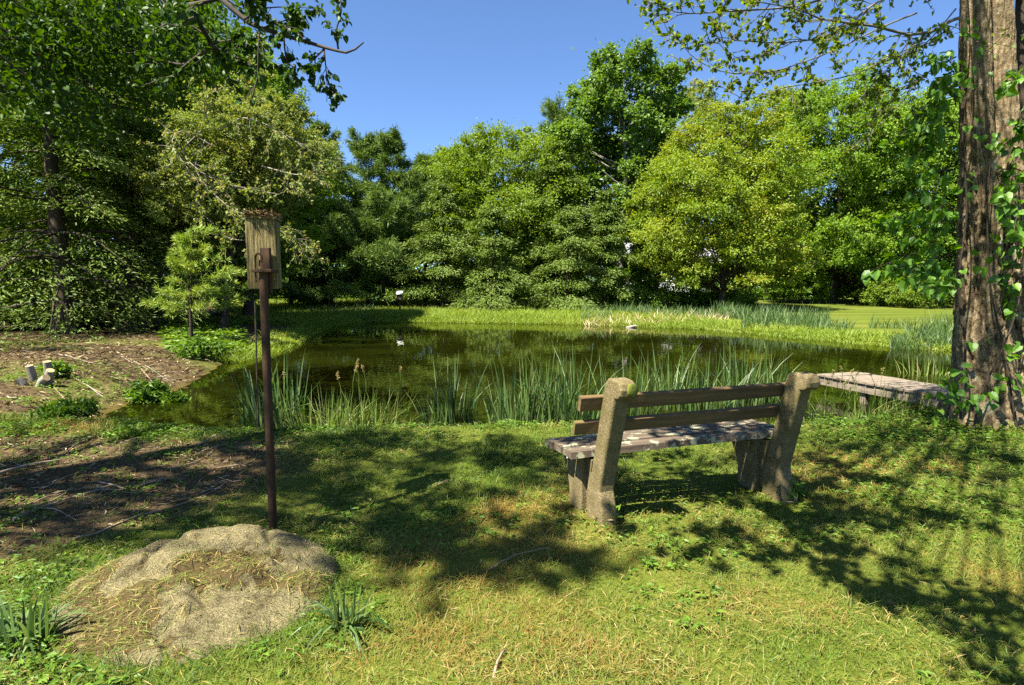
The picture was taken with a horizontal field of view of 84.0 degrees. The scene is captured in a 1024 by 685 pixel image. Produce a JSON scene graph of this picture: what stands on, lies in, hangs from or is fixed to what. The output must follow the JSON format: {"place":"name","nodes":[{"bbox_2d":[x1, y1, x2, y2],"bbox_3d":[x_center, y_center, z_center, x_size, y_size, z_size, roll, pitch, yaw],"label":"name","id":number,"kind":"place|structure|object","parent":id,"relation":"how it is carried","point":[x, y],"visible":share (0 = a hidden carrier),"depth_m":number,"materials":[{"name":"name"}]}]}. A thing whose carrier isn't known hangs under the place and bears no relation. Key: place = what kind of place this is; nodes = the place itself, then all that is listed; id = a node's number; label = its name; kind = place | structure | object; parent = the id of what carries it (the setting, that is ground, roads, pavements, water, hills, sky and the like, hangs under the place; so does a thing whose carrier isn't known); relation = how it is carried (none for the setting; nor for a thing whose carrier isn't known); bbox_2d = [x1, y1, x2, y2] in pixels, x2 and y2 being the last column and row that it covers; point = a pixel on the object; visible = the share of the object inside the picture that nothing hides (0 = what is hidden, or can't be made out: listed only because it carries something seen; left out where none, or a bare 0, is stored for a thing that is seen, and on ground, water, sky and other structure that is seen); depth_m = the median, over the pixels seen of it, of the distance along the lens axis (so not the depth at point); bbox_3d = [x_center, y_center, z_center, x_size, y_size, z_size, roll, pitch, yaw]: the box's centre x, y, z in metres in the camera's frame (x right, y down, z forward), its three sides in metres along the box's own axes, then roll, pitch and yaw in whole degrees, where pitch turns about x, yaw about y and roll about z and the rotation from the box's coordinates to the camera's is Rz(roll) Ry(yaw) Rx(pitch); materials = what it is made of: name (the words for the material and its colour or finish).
{"place":"outdoors","nodes":[
{"label":"outdoors","id":0,"kind":"place"},
{"bbox_2d":[0,0,1014,287],"label":"sky","id":1,"kind":"structure","parent":0,"point":[429,69],"materials":[{"name":"blue"}]},
{"bbox_2d":[0,291,1023,684],"bbox_3d":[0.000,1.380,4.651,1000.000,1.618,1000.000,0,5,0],"label":"ground","id":2,"kind":"structure","parent":0,"point":[858,315],"depth_m":3.25,"materials":[{"name":"plant"}]},
{"bbox_2d":[0,135,49,331],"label":"hemlock tree","id":3,"kind":"object","parent":2,"relation":"on","point":[45,328],"visible":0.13,"depth_m":19.61,"materials":[{"name":"green plant"}]},
{"bbox_2d":[0,459,60,473],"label":"fallen stick","id":4,"kind":"object","parent":2,"relation":"on","point":[12,468],"visible":1,"depth_m":4.40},
{"bbox_2d":[14,360,54,386],"bbox_3d":[-7.106,0.517,8.585,0.480,0.449,0.491,-1,5,-8],"label":"cut stump","id":5,"kind":"object","parent":2,"relation":"on","point":[46,378],"visible":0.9,"depth_m":8.53,"materials":[{"name":"grey wood"}]},
{"bbox_2d":[0,245,103,328],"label":"young maple","id":6,"kind":"object","parent":2,"relation":"on","point":[25,274],"visible":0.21,"depth_m":20.01,"materials":[{"name":"green plant"}]},
{"bbox_2d":[0,590,104,668],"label":"daylily clump","id":7,"kind":"object","parent":2,"relation":"on","point":[28,617],"visible":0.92,"depth_m":2.26,"materials":[{"name":"plant"}]},
{"bbox_2d":[35,356,76,376],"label":"leafy weed","id":8,"kind":"object","parent":2,"relation":"on","point":[61,366],"visible":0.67,"depth_m":9.06,"materials":[{"name":"green plant"}]},
{"bbox_2d":[0,44,112,319],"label":"maple tree","id":9,"kind":"object","parent":2,"relation":"on","point":[10,183],"visible":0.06,"depth_m":23.13,"materials":[{"name":"green plant"}]},
{"bbox_2d":[12,488,104,520],"bbox_3d":[-2.985,1.054,3.738,0.096,0.028,0.564,2,6,18],"label":"fallen stick","id":10,"kind":"object","parent":2,"relation":"on","point":[27,513],"visible":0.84,"depth_m":3.70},
{"bbox_2d":[24,393,102,420],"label":"leafy weed","id":11,"kind":"object","parent":2,"relation":"on","point":[62,408],"visible":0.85,"depth_m":6.61,"materials":[{"name":"green plant"}]},
{"bbox_2d":[2,216,219,320],"bbox_3d":[-32.398,-4.388,28.724,31.602,6.765,8.549,0,5,0],"label":"thicket","id":12,"kind":"object","parent":2,"relation":"on","point":[141,272],"visible":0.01,"depth_m":28.31,"materials":[{"name":"green plant"}]},
{"bbox_2d":[76,269,147,322],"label":"young maple","id":13,"kind":"object","parent":2,"relation":"on","point":[95,319],"visible":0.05,"depth_m":23.57,"materials":[{"name":"green plant"}]},
{"bbox_2d":[0,0,246,346],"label":"hemlock tree","id":14,"kind":"object","parent":2,"relation":"on","point":[64,315],"visible":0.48,"depth_m":17.58,"materials":[{"name":"green plant"}]},
{"bbox_2d":[98,481,155,494],"bbox_3d":[-2.731,1.028,4.019,0.645,0.023,0.035,2,6,24],"label":"fallen stick","id":15,"kind":"object","parent":2,"relation":"on","point":[121,487],"visible":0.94,"depth_m":4.03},
{"bbox_2d":[0,5,259,332],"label":"hemlock tree","id":16,"kind":"object","parent":2,"relation":"on","point":[143,264],"visible":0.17,"depth_m":19.78,"materials":[{"name":"green plant"}]},
{"bbox_2d":[100,480,160,490],"bbox_3d":[-2.700,1.019,4.030,0.368,0.041,0.045,-2,6,-21],"label":"fallen stick","id":17,"kind":"object","parent":2,"relation":"on","point":[122,489],"visible":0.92,"depth_m":4.00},
{"bbox_2d":[122,377,172,403],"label":"leafy weed","id":18,"kind":"object","parent":2,"relation":"on","point":[137,392],"visible":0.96,"depth_m":8.54,"materials":[{"name":"green plant"}]},
{"bbox_2d":[0,2,295,324],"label":"maple tree","id":19,"kind":"object","parent":2,"relation":"on","point":[213,87],"visible":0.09,"depth_m":21.05,"materials":[{"name":"green plant"}]},
{"bbox_2d":[73,482,226,539],"bbox_3d":[-2.224,1.060,3.622,0.066,0.042,0.984,3,6,25],"label":"fallen stick","id":20,"kind":"object","parent":2,"relation":"on","point":[109,527],"visible":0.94,"depth_m":3.47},
{"bbox_2d":[0,334,319,573],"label":"bark litter","id":21,"kind":"object","parent":2,"relation":"on","point":[51,351],"visible":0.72,"depth_m":7.12,"materials":[{"name":"wood"}]},
{"bbox_2d":[41,2,278,313],"bbox_3d":[-18.626,-10.503,32.123,13.647,18.197,12.137,0,5,0],"label":"maple tree","id":22,"kind":"object","parent":2,"relation":"on","point":[237,73],"visible":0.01,"depth_m":32.24,"materials":[{"name":"green plant"}]},
{"bbox_2d":[154,388,191,403],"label":"leafy weed","id":23,"kind":"object","parent":2,"relation":"on","point":[170,395],"visible":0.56,"depth_m":8.64,"materials":[{"name":"green plant"}]},
{"bbox_2d":[0,0,363,175],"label":"overhanging tree","id":24,"kind":"object","parent":2,"relation":"on","point":[106,29],"visible":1,"depth_m":6.14,"materials":[{"name":"green plant"}]},
{"bbox_2d":[167,446,217,468],"bbox_3d":[-2.587,0.948,4.704,0.101,0.036,0.582,1,6,12],"label":"fallen stick","id":25,"kind":"object","parent":2,"relation":"on","point":[189,463],"visible":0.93,"depth_m":4.54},
{"bbox_2d":[50,524,338,668],"bbox_3d":[-1.473,1.102,2.580,1.360,0.310,1.129,0,5,0],"label":"boulder","id":26,"kind":"object","parent":2,"relation":"on","point":[226,608],"visible":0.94,"depth_m":2.48,"materials":[{"name":"stone"}]},
{"bbox_2d":[140,222,254,339],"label":"pine sapling","id":27,"kind":"object","parent":2,"relation":"on","point":[204,292],"visible":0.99,"depth_m":15.28,"materials":[{"name":"green plant"}]},
{"bbox_2d":[172,334,226,359],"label":"leafy weed","id":28,"kind":"object","parent":2,"relation":"on","point":[201,345],"visible":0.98,"depth_m":12.96,"materials":[{"name":"green plant"}]},
{"bbox_2d":[92,54,343,330],"bbox_3d":[-9.160,-4.301,19.348,8.682,8.453,8.092,0,5,0],"label":"silvery tree","id":29,"kind":"object","parent":2,"relation":"on","point":[215,127],"visible":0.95,"depth_m":17.49,"materials":[{"name":"green plant"}]},
{"bbox_2d":[155,237,283,314],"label":"young maple","id":30,"kind":"object","parent":2,"relation":"on","point":[256,298],"visible":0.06,"depth_m":32.41,"materials":[{"name":"green plant"}]},
{"bbox_2d":[143,37,355,315],"bbox_3d":[-12.416,-7.293,26.333,9.351,13.093,8.969,5,7,41],"label":"maple tree","id":31,"kind":"object","parent":2,"relation":"on","point":[285,90],"visible":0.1,"depth_m":26.30,"materials":[{"name":"green plant"}]},
{"bbox_2d":[254,301,258,428],"bbox_3d":[-2.989,0.405,6.668,0.046,1.768,0.018,0,5,0],"label":"thin rod","id":32,"kind":"object","parent":2,"relation":"on","point":[256,365],"visible":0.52,"depth_m":6.65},
{"bbox_2d":[240,207,282,529],"bbox_3d":[-1.428,0.234,3.333,0.226,2.007,0.285,0,5,0],"label":"birdhouse","id":33,"kind":"object","parent":2,"relation":"on","point":[263,252],"visible":0.99,"depth_m":3.21,"materials":[{"name":"wood"}]},
{"bbox_2d":[206,356,321,428],"bbox_3d":[-2.920,0.668,7.168,1.736,1.138,1.376,-4,7,-34],"label":"iris clump","id":34,"kind":"object","parent":2,"relation":"on","point":[248,408],"visible":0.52,"depth_m":6.97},
{"bbox_2d":[232,346,325,428],"bbox_3d":[-2.812,0.614,6.846,1.060,1.189,0.919,3,6,32],"label":"iris clump","id":35,"kind":"object","parent":2,"relation":"on","point":[280,412],"visible":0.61,"depth_m":6.95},
{"bbox_2d":[236,211,354,306],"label":"broadleaf tree","id":36,"kind":"object","parent":2,"relation":"on","point":[303,300],"visible":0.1,"depth_m":38.93,"materials":[{"name":"green plant"}]},
{"bbox_2d":[283,118,362,304],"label":"pine tree","id":37,"kind":"object","parent":2,"relation":"on","point":[326,129],"visible":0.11,"depth_m":40.30,"materials":[{"name":"green plant"}]},
{"bbox_2d":[262,372,391,428],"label":"tall grass tuft","id":38,"kind":"object","parent":2,"relation":"on","point":[331,417],"visible":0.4,"depth_m":6.53,"materials":[{"name":"plant"}]},
{"bbox_2d":[279,196,390,306],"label":"pine tree","id":39,"kind":"object","parent":2,"relation":"on","point":[342,212],"visible":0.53,"depth_m":36.74,"materials":[{"name":"green plant"}]},
{"bbox_2d":[289,581,396,661],"bbox_3d":[-0.696,1.162,2.303,0.506,0.418,0.372,5,7,43],"label":"daylily clump","id":40,"kind":"object","parent":2,"relation":"on","point":[337,616],"visible":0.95,"depth_m":2.31,"materials":[{"name":"plant"}]},
{"bbox_2d":[286,358,427,428],"bbox_3d":[-1.746,0.712,6.660,1.994,1.052,1.778,0,5,0],"label":"tall grass tuft","id":41,"kind":"object","parent":2,"relation":"on","point":[370,418],"visible":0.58,"depth_m":6.59,"materials":[{"name":"plant"}]},
{"bbox_2d":[317,124,429,304],"bbox_3d":[-10.535,-9.004,41.223,9.740,13.062,7.741,0,5,0],"label":"pine tree","id":42,"kind":"object","parent":2,"relation":"on","point":[369,143],"visible":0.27,"depth_m":39.93,"materials":[{"name":"green plant"}]},
{"bbox_2d":[325,180,451,306],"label":"pine tree","id":43,"kind":"object","parent":2,"relation":"on","point":[378,200],"visible":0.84,"depth_m":36.63,"materials":[{"name":"green plant"}]},
{"bbox_2d":[331,124,453,304],"bbox_3d":[-8.036,-8.770,40.145,7.874,12.940,7.579,0,5,0],"label":"pine tree","id":44,"kind":"object","parent":2,"relation":"on","point":[390,141],"visible":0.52,"depth_m":39.39,"materials":[{"name":"green plant"}]},
{"bbox_2d":[396,291,402,309],"bbox_3d":[-6.601,-2.260,33.436,0.340,1.508,0.400,0,5,0],"label":"birdhouse","id":45,"kind":"object","parent":2,"relation":"on","point":[399,295],"visible":0.91,"depth_m":33.27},
{"bbox_2d":[371,415,433,427],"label":"tall grass tuft","id":46,"kind":"object","parent":2,"relation":"on","point":[403,422],"visible":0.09,"depth_m":6.53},
{"bbox_2d":[273,257,533,301],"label":"thicket","id":47,"kind":"object","parent":2,"relation":"on","point":[445,282],"visible":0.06,"depth_m":48.01,"materials":[{"name":"green plant"}]},
{"bbox_2d":[395,151,466,301],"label":"pine tree","id":48,"kind":"object","parent":2,"relation":"on","point":[424,178],"visible":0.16,"depth_m":43.42,"materials":[{"name":"green plant"}]},
{"bbox_2d":[404,381,457,425],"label":"cattail clump","id":49,"kind":"object","parent":2,"relation":"on","point":[435,407],"visible":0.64,"depth_m":7.10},
{"bbox_2d":[381,177,483,309],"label":"hemlock tree","id":50,"kind":"object","parent":2,"relation":"on","point":[444,202],"visible":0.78,"depth_m":35.94,"materials":[{"name":"green plant"}]},
{"bbox_2d":[19,193,917,299],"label":"distant wood","id":51,"kind":"object","parent":2,"relation":"on","point":[422,267],"visible":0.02,"depth_m":65.45,"materials":[{"name":"green plant"}]},
{"bbox_2d":[439,206,543,312],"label":"hemlock tree","id":52,"kind":"object","parent":2,"relation":"on","point":[491,297],"visible":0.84,"depth_m":35.11,"materials":[{"name":"green plant"}]},
{"bbox_2d":[402,118,598,303],"bbox_3d":[-1.097,-9.682,43.501,15.675,13.852,15.535,0,5,0],"label":"broadleaf tree","id":53,"kind":"object","parent":2,"relation":"on","point":[472,168],"visible":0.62,"depth_m":39.69,"materials":[{"name":"green plant"}]},
{"bbox_2d":[492,650,508,677],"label":"dry stalk","id":54,"kind":"object","parent":2,"relation":"on","point":[497,661],"visible":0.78,"depth_m":2.09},
{"bbox_2d":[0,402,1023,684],"bbox_3d":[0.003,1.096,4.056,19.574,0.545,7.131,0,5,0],"label":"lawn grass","id":55,"kind":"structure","parent":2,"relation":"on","point":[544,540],"depth_m":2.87,"materials":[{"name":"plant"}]},
{"bbox_2d":[489,548,544,569],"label":"fallen twig","id":56,"kind":"object","parent":55,"relation":"on","point":[512,556],"visible":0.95,"depth_m":2.92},
{"bbox_2d":[0,315,1023,684],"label":"broadleaf weeds","id":57,"kind":"object","parent":2,"relation":"on","point":[180,333],"visible":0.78,"depth_m":3.87,"materials":[{"name":"green plant"}]},
{"bbox_2d":[0,411,1023,684],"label":"dry clippings","id":58,"kind":"object","parent":2,"relation":"on","point":[604,669],"visible":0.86,"depth_m":2.58,"materials":[{"name":"plant"}]},
{"bbox_2d":[488,180,593,301],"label":"broadleaf tree","id":59,"kind":"object","parent":2,"relation":"on","point":[499,232],"visible":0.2,"depth_m":40.53,"materials":[{"name":"green plant"}]},
{"bbox_2d":[506,345,589,424],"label":"cattail clump","id":60,"kind":"object","parent":2,"relation":"on","point":[554,415],"visible":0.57,"depth_m":7.02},
{"bbox_2d":[535,93,585,297],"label":"pine tree","id":61,"kind":"object","parent":2,"relation":"on","point":[554,111],"visible":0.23,"depth_m":45.70,"materials":[{"name":"green plant"}]},
{"bbox_2d":[506,138,620,308],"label":"hemlock tree","id":62,"kind":"object","parent":2,"relation":"on","point":[576,180],"visible":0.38,"depth_m":39.38,"materials":[{"name":"green plant"}]},
{"bbox_2d":[528,207,611,310],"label":"hemlock tree","id":63,"kind":"object","parent":2,"relation":"on","point":[573,265],"visible":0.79,"depth_m":35.13,"materials":[{"name":"green plant"}]},
{"bbox_2d":[515,341,624,424],"bbox_3d":[0.717,0.552,7.112,1.350,1.263,1.420,5,7,42],"label":"cattail clump","id":64,"kind":"object","parent":2,"relation":"on","point":[565,410],"visible":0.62,"depth_m":6.93,"materials":[{"name":"plant"}]},
{"bbox_2d":[199,297,951,362],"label":"bank grass","id":65,"kind":"structure","parent":2,"relation":"on","point":[305,323],"depth_m":26.80,"materials":[{"name":"plant"}]},
{"bbox_2d":[560,189,638,310],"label":"hemlock tree","id":66,"kind":"object","parent":2,"relation":"on","point":[606,212],"visible":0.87,"depth_m":36.02,"materials":[{"name":"green plant"}]},
{"bbox_2d":[547,127,668,300],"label":"broadleaf tree","id":67,"kind":"object","parent":2,"relation":"on","point":[586,163],"visible":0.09,"depth_m":44.83,"materials":[{"name":"green plant"}]},
{"bbox_2d":[595,503,623,522],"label":"leafy weed","id":68,"kind":"object","parent":2,"relation":"on","point":[617,510],"visible":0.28,"depth_m":3.37,"materials":[{"name":"green plant"}]},
{"bbox_2d":[533,34,700,302],"bbox_3d":[7.654,-11.921,41.955,11.540,18.726,11.086,5,7,42],"label":"poplar tree","id":69,"kind":"object","parent":2,"relation":"on","point":[600,96],"visible":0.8,"depth_m":39.44,"materials":[{"name":"green plant"}]},
{"bbox_2d":[306,297,953,349],"bbox_3d":[3.240,-1.828,31.126,33.841,1.381,18.238,3,6,32],"label":"reed belt","id":70,"kind":"object","parent":2,"relation":"on","point":[767,317],"visible":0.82,"depth_m":23.05,"materials":[{"name":"plant"}]},
{"bbox_2d":[588,265,676,307],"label":"dark shrub","id":71,"kind":"object","parent":2,"relation":"on","point":[639,287],"visible":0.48,"depth_m":38.35,"materials":[{"name":"green plant"}]},
{"bbox_2d":[584,309,732,325],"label":"dead reeds","id":72,"kind":"object","parent":2,"relation":"on","point":[705,314],"visible":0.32,"depth_m":26.79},
{"bbox_2d":[614,167,710,307],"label":"maple tree","id":73,"kind":"object","parent":2,"relation":"on","point":[630,205],"visible":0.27,"depth_m":37.44,"materials":[{"name":"green plant"}]},
{"bbox_2d":[624,243,720,291],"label":"house","id":74,"kind":"structure","parent":2,"relation":"on","point":[626,246],"depth_m":61.74,"materials":[{"name":"grey"}]},
{"bbox_2d":[545,372,820,526],"bbox_3d":[1.143,0.629,3.718,1.734,0.949,0.762,-2,6,-19],"label":"park bench","id":75,"kind":"object","parent":2,"relation":"on","point":[764,461],"visible":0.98,"depth_m":3.62,"materials":[{"name":"concrete"}]},
{"bbox_2d":[612,284,763,309],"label":"dark shrub","id":76,"kind":"object","parent":2,"relation":"on","point":[701,299],"visible":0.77,"depth_m":38.19,"materials":[{"name":"green plant"}]},
{"bbox_2d":[658,76,744,290],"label":"broadleaf tree","id":77,"kind":"object","parent":2,"relation":"on","point":[699,86],"visible":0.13,"depth_m":50.63,"materials":[{"name":"green plant"}]},
{"bbox_2d":[618,93,834,309],"bbox_3d":[13.391,-8.478,36.445,14.060,13.250,12.206,0,5,0],"label":"maple tree","id":78,"kind":"object","parent":2,"relation":"on","point":[723,188],"visible":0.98,"depth_m":33.90,"materials":[{"name":"green plant"}]},
{"bbox_2d":[609,248,879,299],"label":"thicket","id":79,"kind":"object","parent":2,"relation":"on","point":[678,288],"visible":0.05,"depth_m":54.09,"materials":[{"name":"green plant"}]},
{"bbox_2d":[734,80,832,299],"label":"broadleaf tree","id":80,"kind":"object","parent":2,"relation":"on","point":[782,94],"visible":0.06,"depth_m":48.30,"materials":[{"name":"green plant"}]},
{"bbox_2d":[776,475,804,501],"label":"leafy weed","id":81,"kind":"object","parent":2,"relation":"on","point":[794,494],"visible":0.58,"depth_m":3.78,"materials":[{"name":"green plant"}]},
{"bbox_2d":[756,191,842,302],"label":"young maple","id":82,"kind":"object","parent":2,"relation":"on","point":[815,287],"visible":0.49,"depth_m":44.57,"materials":[{"name":"green plant"}]},
{"bbox_2d":[771,369,857,422],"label":"tall grass tuft","id":83,"kind":"object","parent":2,"relation":"on","point":[825,408],"visible":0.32,"depth_m":6.94,"materials":[{"name":"plant"}]},
{"bbox_2d":[627,0,1023,428],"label":"lawn tree","id":84,"kind":"object","parent":2,"relation":"on","point":[996,31],"visible":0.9,"depth_m":5.77,"materials":[{"name":"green plant"}]},
{"bbox_2d":[861,0,1023,432],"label":"climbing vine","id":85,"kind":"object","parent":84,"relation":"attached to","point":[920,272],"visible":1,"depth_m":5.48,"materials":[{"name":"green plant"}]},
{"bbox_2d":[740,58,953,302],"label":"broadleaf tree","id":86,"kind":"object","parent":2,"relation":"on","point":[851,259],"visible":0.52,"depth_m":41.55,"materials":[{"name":"green plant"}]},
{"bbox_2d":[822,213,902,300],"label":"young maple","id":87,"kind":"object","parent":2,"relation":"on","point":[843,297],"visible":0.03,"depth_m":48.73,"materials":[{"name":"green plant"}]},
{"bbox_2d":[806,365,938,423],"bbox_3d":[4.041,0.782,6.813,1.735,1.069,1.460,2,6,20],"label":"tall grass tuft","id":88,"kind":"object","parent":2,"relation":"on","point":[854,413],"visible":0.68,"depth_m":6.69,"materials":[{"name":"plant"}]},
{"bbox_2d":[817,372,947,407],"bbox_3d":[5.728,1.265,8.033,0.841,1.308,2.799,-2,6,-17],"label":"plank dock","id":89,"kind":"object","parent":2,"relation":"on","point":[866,382],"visible":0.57,"depth_m":8.29,"materials":[{"name":"grey wood"}]},
{"bbox_2d":[813,84,959,302],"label":"broadleaf tree","id":90,"kind":"object","parent":2,"relation":"on","point":[954,112],"visible":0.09,"depth_m":41.92,"materials":[{"name":"green plant"}]},
{"bbox_2d":[849,384,944,417],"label":"tall grass tuft","id":91,"kind":"object","parent":2,"relation":"on","point":[912,408],"visible":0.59,"depth_m":6.58,"materials":[{"name":"plant"}]},
{"bbox_2d":[849,275,954,308],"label":"round bush","id":92,"kind":"object","parent":2,"relation":"on","point":[885,291],"visible":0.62,"depth_m":40.11,"materials":[{"name":"green plant"}]},
{"bbox_2d":[909,98,958,286],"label":"broadleaf tree","id":93,"kind":"object","parent":2,"relation":"on","point":[955,174],"visible":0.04,"depth_m":42.57,"materials":[{"name":"green plant"}]},
{"bbox_2d":[1015,0,1023,152],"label":"slim tree","id":94,"kind":"object","parent":2,"relation":"on","point":[1019,14],"visible":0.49,"depth_m":6.85,"materials":[{"name":"brown plant"}]},
{"bbox_2d":[105,322,951,430],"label":"pond water","id":95,"kind":"structure","parent":0,"point":[382,352],"depth_m":12.82,"materials":[{"name":"liquid"}]},
{"bbox_2d":[400,354,490,423],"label":"cattail clump","id":96,"kind":"object","parent":95,"relation":"in","point":[453,412],"visible":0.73,"depth_m":7.20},
{"bbox_2d":[449,386,510,424],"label":"cattail clump","id":97,"kind":"object","parent":95,"relation":"in","point":[477,420],"visible":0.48,"depth_m":7.16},
{"bbox_2d":[473,352,571,425],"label":"cattail clump","id":98,"kind":"object","parent":95,"relation":"in","point":[508,413],"visible":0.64,"depth_m":6.99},
{"bbox_2d":[542,373,622,419],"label":"cattail clump","id":99,"kind":"object","parent":95,"relation":"in","point":[590,414],"visible":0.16,"depth_m":7.22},
{"bbox_2d":[579,350,689,415],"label":"cattail clump","id":100,"kind":"object","parent":95,"relation":"in","point":[637,410],"visible":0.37,"depth_m":7.40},
{"bbox_2d":[632,343,710,410],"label":"cattail clump","id":101,"kind":"object","parent":95,"relation":"in","point":[667,384],"visible":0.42,"depth_m":8.04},
{"bbox_2d":[653,345,753,410],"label":"cattail clump","id":102,"kind":"object","parent":95,"relation":"in","point":[697,406],"visible":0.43,"depth_m":7.91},
{"bbox_2d":[690,333,795,406],"bbox_3d":[3.349,0.470,8.298,1.378,1.203,1.412,5,7,43],"label":"cattail clump","id":103,"kind":"object","parent":95,"relation":"in","point":[744,401],"visible":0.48,"depth_m":8.22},
{"bbox_2d":[739,354,799,404],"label":"cattail clump","id":104,"kind":"object","parent":95,"relation":"in","point":[770,398],"visible":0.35,"depth_m":8.40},
{"bbox_2d":[895,343,949,377],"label":"tall grass tuft","id":105,"kind":"object","parent":95,"relation":"in","point":[925,373],"visible":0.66,"depth_m":11.20,"materials":[{"name":"plant"}]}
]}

